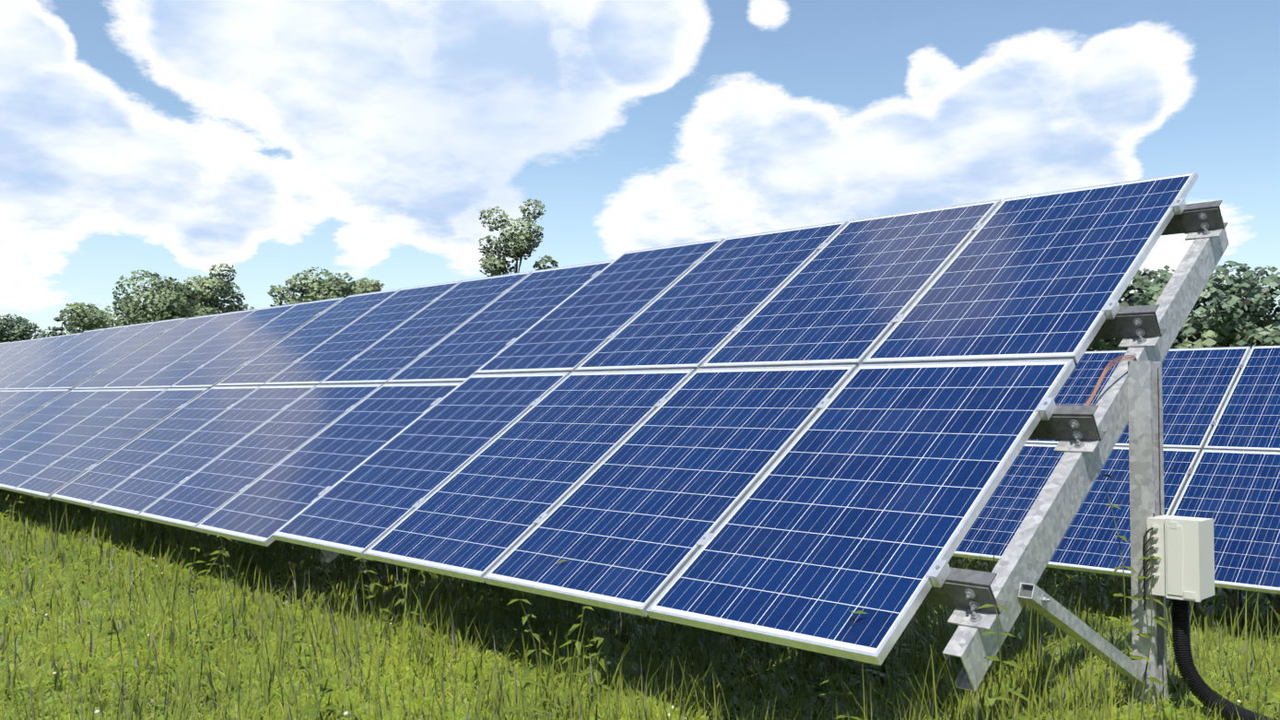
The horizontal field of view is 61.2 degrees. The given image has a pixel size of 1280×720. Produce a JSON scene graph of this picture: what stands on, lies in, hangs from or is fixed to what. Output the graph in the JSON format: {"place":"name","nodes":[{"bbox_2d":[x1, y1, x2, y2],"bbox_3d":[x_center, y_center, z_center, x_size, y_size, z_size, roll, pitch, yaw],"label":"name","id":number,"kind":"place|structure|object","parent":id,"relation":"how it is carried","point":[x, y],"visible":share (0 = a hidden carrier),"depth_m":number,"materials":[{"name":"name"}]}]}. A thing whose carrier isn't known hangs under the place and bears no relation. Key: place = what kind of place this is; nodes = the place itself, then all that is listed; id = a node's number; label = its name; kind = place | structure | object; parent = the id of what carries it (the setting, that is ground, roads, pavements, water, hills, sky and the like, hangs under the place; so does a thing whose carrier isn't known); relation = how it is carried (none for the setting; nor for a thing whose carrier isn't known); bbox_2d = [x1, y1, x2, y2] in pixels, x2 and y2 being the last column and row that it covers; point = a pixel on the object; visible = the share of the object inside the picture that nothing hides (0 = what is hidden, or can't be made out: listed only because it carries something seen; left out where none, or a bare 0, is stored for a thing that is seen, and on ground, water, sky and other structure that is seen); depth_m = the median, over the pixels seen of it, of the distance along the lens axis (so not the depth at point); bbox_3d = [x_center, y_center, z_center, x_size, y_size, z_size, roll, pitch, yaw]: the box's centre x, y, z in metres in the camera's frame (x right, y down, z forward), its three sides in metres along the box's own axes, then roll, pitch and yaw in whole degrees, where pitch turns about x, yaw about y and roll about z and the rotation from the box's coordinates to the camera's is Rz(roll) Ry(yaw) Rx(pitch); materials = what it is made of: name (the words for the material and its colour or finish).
{"place":"outdoors","nodes":[
{"label":"outdoors","id":0,"kind":"place"},
{"bbox_2d":[0,417,1279,719],"bbox_3d":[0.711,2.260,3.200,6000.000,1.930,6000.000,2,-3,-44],"label":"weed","id":1,"kind":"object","parent":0,"point":[103,703],"depth_m":4.72,"materials":[{"name":"green plant"}]},
{"bbox_2d":[0,323,8,342],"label":"tree","id":2,"kind":"object","parent":1,"relation":"on","point":[1,331],"visible":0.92,"depth_m":107.91,"materials":[{"name":"green plant"}]},
{"bbox_2d":[0,341,10,348],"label":"solar table row","id":3,"kind":"object","parent":1,"relation":"on","point":[2,345],"visible":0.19,"depth_m":20.05,"materials":[{"name":"blue glass"}]},
{"bbox_2d":[0,492,16,509],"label":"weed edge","id":4,"kind":"object","parent":1,"relation":"on","point":[8,499],"visible":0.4,"depth_m":11.11,"materials":[{"name":"green plant"}]},
{"bbox_2d":[0,501,23,531],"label":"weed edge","id":5,"kind":"object","parent":1,"relation":"on","point":[10,528],"visible":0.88,"depth_m":9.67,"materials":[{"name":"green plant"}]},
{"bbox_2d":[0,313,66,342],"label":"tree","id":6,"kind":"object","parent":1,"relation":"on","point":[16,332],"visible":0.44,"depth_m":111.69,"materials":[{"name":"green plant"}]},
{"bbox_2d":[0,332,81,380],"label":"solar table row","id":7,"kind":"object","parent":1,"relation":"on","point":[15,356],"visible":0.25,"depth_m":17.65,"materials":[{"name":"blue glass"}]},
{"bbox_2d":[51,317,63,336],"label":"tree","id":8,"kind":"object","parent":1,"relation":"on","point":[57,319],"visible":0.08,"depth_m":112.65,"materials":[{"name":"green plant"}]},
{"bbox_2d":[59,543,85,579],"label":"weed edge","id":9,"kind":"object","parent":1,"relation":"on","point":[67,556],"visible":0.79,"depth_m":7.04,"materials":[{"name":"green plant"}]},
{"bbox_2d":[78,541,100,579],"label":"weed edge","id":10,"kind":"object","parent":1,"relation":"on","point":[85,559],"visible":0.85,"depth_m":7.14,"materials":[{"name":"green plant"}]},
{"bbox_2d":[0,317,186,434],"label":"solar table row","id":11,"kind":"object","parent":1,"relation":"on","point":[41,382],"visible":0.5,"depth_m":14.43,"materials":[{"name":"blue glass"}]},
{"bbox_2d":[90,597,140,719],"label":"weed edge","id":12,"kind":"object","parent":1,"relation":"on","point":[108,619],"visible":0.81,"depth_m":3.96,"materials":[{"name":"green plant"}]},
{"bbox_2d":[58,269,233,334],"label":"tree","id":13,"kind":"object","parent":1,"relation":"on","point":[152,308],"visible":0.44,"depth_m":93.25,"materials":[{"name":"green plant"}]},
{"bbox_2d":[163,526,179,557],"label":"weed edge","id":14,"kind":"object","parent":1,"relation":"on","point":[172,540],"visible":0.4,"depth_m":7.73,"materials":[{"name":"green plant"}]},
{"bbox_2d":[0,296,344,511],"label":"solar table row","id":15,"kind":"object","parent":1,"relation":"on","point":[48,450],"visible":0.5,"depth_m":11.22,"materials":[{"name":"blue glass"}]},
{"bbox_2d":[177,532,199,564],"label":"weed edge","id":16,"kind":"object","parent":1,"relation":"on","point":[190,551],"visible":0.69,"depth_m":7.65,"materials":[{"name":"green plant"}]},
{"bbox_2d":[176,546,209,650],"bbox_3d":[-2.098,1.148,5.085,0.139,0.523,0.185,2,-3,-44],"label":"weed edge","id":17,"kind":"object","parent":1,"relation":"on","point":[191,635],"visible":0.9,"depth_m":5.08,"materials":[{"name":"green plant"}]},
{"bbox_2d":[181,599,219,706],"bbox_3d":[-1.706,1.152,4.207,0.145,0.453,0.171,1,-2,-19],"label":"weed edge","id":18,"kind":"object","parent":1,"relation":"on","point":[205,632],"visible":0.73,"depth_m":4.19,"materials":[{"name":"green plant"}]},
{"bbox_2d":[159,263,254,317],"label":"tree","id":19,"kind":"object","parent":1,"relation":"on","point":[205,291],"visible":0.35,"depth_m":97.95,"materials":[{"name":"green plant"}]},
{"bbox_2d":[195,545,227,588],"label":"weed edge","id":20,"kind":"object","parent":1,"relation":"on","point":[217,563],"visible":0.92,"depth_m":6.73,"materials":[{"name":"green plant"}]},
{"bbox_2d":[209,534,253,645],"bbox_3d":[-1.939,1.118,5.125,0.195,0.601,0.147,2,-3,-44],"label":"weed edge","id":21,"kind":"object","parent":1,"relation":"on","point":[230,584],"visible":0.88,"depth_m":5.13,"materials":[{"name":"green plant"}]},
{"bbox_2d":[277,615,307,675],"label":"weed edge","id":22,"kind":"object","parent":1,"relation":"on","point":[294,633],"visible":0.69,"depth_m":4.68,"materials":[{"name":"green plant"}]},
{"bbox_2d":[267,266,356,306],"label":"tree","id":23,"kind":"object","parent":1,"relation":"on","point":[314,289],"visible":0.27,"depth_m":94.64,"materials":[{"name":"green plant"}]},
{"bbox_2d":[287,627,346,719],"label":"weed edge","id":24,"kind":"object","parent":1,"relation":"on","point":[321,691],"visible":0.92,"depth_m":3.92,"materials":[{"name":"green plant"}]},
{"bbox_2d":[296,675,339,719],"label":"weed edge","id":25,"kind":"object","parent":1,"relation":"on","point":[308,707],"visible":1,"depth_m":2.55,"materials":[{"name":"green plant"}]},
{"bbox_2d":[50,259,614,562],"bbox_3d":[-2.500,0.790,8.559,2.766,3.066,4.290,2,-3,-44],"label":"solar table row","id":26,"kind":"object","parent":1,"relation":"on","point":[262,449],"visible":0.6,"depth_m":8.22,"materials":[{"name":"blue glass"}]},
{"bbox_2d":[349,277,384,294],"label":"tree","id":27,"kind":"object","parent":1,"relation":"on","point":[363,286],"visible":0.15,"depth_m":99.12,"materials":[{"name":"green plant"}]},
{"bbox_2d":[354,556,394,644],"bbox_3d":[-1.247,1.170,5.087,0.174,0.487,0.129,0,-2,6],"label":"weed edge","id":28,"kind":"object","parent":1,"relation":"on","point":[371,585],"visible":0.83,"depth_m":5.11,"materials":[{"name":"green plant"}]},
{"bbox_2d":[392,567,426,659],"bbox_3d":[-0.996,1.147,4.680,0.148,0.487,0.176,1,-2,-18],"label":"tall weed","id":29,"kind":"object","parent":1,"relation":"on","point":[419,627],"visible":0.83,"depth_m":4.67,"materials":[{"name":"green plant"}]},
{"bbox_2d":[484,581,517,655],"bbox_3d":[-0.666,1.135,4.970,0.128,0.521,0.191,2,-3,-44],"label":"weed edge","id":30,"kind":"object","parent":1,"relation":"on","point":[510,625],"visible":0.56,"depth_m":4.97,"materials":[{"name":"green plant"}]},
{"bbox_2d":[478,198,558,276],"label":"tree","id":31,"kind":"object","parent":1,"relation":"on","point":[521,240],"visible":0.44,"depth_m":90.26,"materials":[{"name":"green plant"}]},
{"bbox_2d":[505,673,547,719],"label":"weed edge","id":32,"kind":"object","parent":1,"relation":"on","point":[526,677],"visible":1,"depth_m":2.66,"materials":[{"name":"green plant"}]},
{"bbox_2d":[516,680,545,719],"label":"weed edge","id":33,"kind":"object","parent":1,"relation":"on","point":[527,693],"visible":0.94,"depth_m":3.28,"materials":[{"name":"green plant"}]},
{"bbox_2d":[507,598,554,717],"bbox_3d":[-0.385,1.113,3.933,0.157,0.494,0.134,1,-2,-32],"label":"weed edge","id":34,"kind":"object","parent":1,"relation":"on","point":[531,667],"visible":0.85,"depth_m":3.93,"materials":[{"name":"green plant"}]},
{"bbox_2d":[553,559,575,680],"bbox_3d":[-0.302,1.108,4.552,0.119,0.554,0.158,0,-2,-4],"label":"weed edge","id":35,"kind":"object","parent":1,"relation":"on","point":[571,611],"visible":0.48,"depth_m":4.56,"materials":[{"name":"green plant"}]},
{"bbox_2d":[549,605,593,718],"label":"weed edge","id":36,"kind":"object","parent":1,"relation":"on","point":[578,643],"visible":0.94,"depth_m":3.93,"materials":[{"name":"green plant"}]},
{"bbox_2d":[575,636,611,719],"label":"tall weed","id":37,"kind":"object","parent":1,"relation":"on","point":[597,674],"visible":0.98,"depth_m":3.63,"materials":[{"name":"green plant"}]},
{"bbox_2d":[577,610,612,688],"bbox_3d":[-0.170,1.190,4.350,0.138,0.382,0.187,0,-2,8],"label":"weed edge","id":38,"kind":"object","parent":1,"relation":"on","point":[603,666],"visible":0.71,"depth_m":4.34,"materials":[{"name":"green plant"}]},
{"bbox_2d":[0,488,1279,719],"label":"grass","id":39,"kind":"structure","parent":1,"relation":"on","point":[205,554],"depth_m":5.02,"materials":[{"name":"green plant"}]},
{"bbox_2d":[0,488,1279,719],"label":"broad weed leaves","id":40,"kind":"object","parent":1,"relation":"on","point":[498,647],"visible":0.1,"depth_m":5.02,"materials":[{"name":"green plant"}]},
{"bbox_2d":[45,557,1240,719],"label":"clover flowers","id":41,"kind":"object","parent":1,"relation":"on","point":[347,712],"visible":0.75,"depth_m":3.87,"materials":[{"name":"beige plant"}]},
{"bbox_2d":[271,171,1229,708],"bbox_3d":[0.365,0.638,5.602,2.766,3.066,4.290,2,-3,-44],"label":"solar table row","id":42,"kind":"object","parent":1,"relation":"on","point":[808,437],"visible":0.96,"depth_m":4.81,"materials":[{"name":"blue glass"}]},
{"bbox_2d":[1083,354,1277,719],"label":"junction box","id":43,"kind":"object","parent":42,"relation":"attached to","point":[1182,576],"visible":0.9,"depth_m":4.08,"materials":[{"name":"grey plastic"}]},
{"bbox_2d":[819,610,868,719],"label":"tall weed","id":44,"kind":"object","parent":1,"relation":"on","point":[835,691],"visible":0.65,"depth_m":3.46,"materials":[{"name":"green plant"}]},
{"bbox_2d":[986,694,1014,719],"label":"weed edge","id":45,"kind":"object","parent":1,"relation":"on","point":[992,700],"visible":1,"depth_m":2.47,"materials":[{"name":"green plant"}]},
{"bbox_2d":[977,603,1033,719],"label":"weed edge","id":46,"kind":"object","parent":1,"relation":"on","point":[1015,690],"visible":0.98,"depth_m":3.04,"materials":[{"name":"green plant"}]},
{"bbox_2d":[952,346,1250,610],"bbox_3d":[3.541,1.417,10.781,2.766,3.066,4.290,2,-3,-44],"label":"solar table row","id":47,"kind":"object","parent":1,"relation":"on","point":[1198,384],"visible":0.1,"depth_m":9.77,"materials":[{"name":"blue glass"}]},
{"bbox_2d":[1085,301,1137,351],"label":"tree","id":48,"kind":"object","parent":1,"relation":"on","point":[1088,348],"depth_m":58.40,"materials":[{"name":"green plant"}]},
{"bbox_2d":[1102,473,1142,705],"bbox_3d":[1.862,0.910,4.199,0.118,0.926,0.161,2,-3,-44],"label":"tall weed","id":49,"kind":"object","parent":1,"relation":"on","point":[1123,537],"visible":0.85,"depth_m":4.18,"materials":[{"name":"green plant"}]},
{"bbox_2d":[1130,555,1168,699],"bbox_3d":[1.939,1.058,4.139,0.122,0.626,0.185,2,-3,-44],"label":"tall weed","id":50,"kind":"object","parent":1,"relation":"on","point":[1149,635],"visible":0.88,"depth_m":4.12,"materials":[{"name":"green plant"}]},
{"bbox_2d":[1088,260,1259,391],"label":"tree","id":51,"kind":"object","parent":1,"relation":"on","point":[1193,328],"visible":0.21,"depth_m":45.24,"materials":[{"name":"green plant"}]},
{"bbox_2d":[1177,329,1217,452],"bbox_3d":[18.291,1.314,35.576,1.303,4.565,1.370,0,-2,9],"label":"tree","id":52,"kind":"object","parent":1,"relation":"on","point":[1208,336],"visible":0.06,"depth_m":35.29,"materials":[{"name":"green plant"}]},
{"bbox_2d":[1171,345,1279,615],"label":"solar table row","id":53,"kind":"object","parent":1,"relation":"on","point":[1231,488],"visible":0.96,"depth_m":8.90,"materials":[{"name":"blue glass"}]},
{"bbox_2d":[1202,265,1279,349],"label":"tree","id":54,"kind":"object","parent":1,"relation":"on","point":[1256,325],"visible":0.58,"depth_m":42.75,"materials":[{"name":"green plant"}]},
{"bbox_2d":[1260,634,1279,719],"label":"tall weed","id":55,"kind":"object","parent":1,"relation":"on","point":[1270,686],"visible":0.97,"depth_m":3.52,"materials":[{"name":"green plant"}]},
{"bbox_2d":[0,0,1279,351],"label":"sky","id":56,"kind":"structure","parent":0,"point":[274,141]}
]}

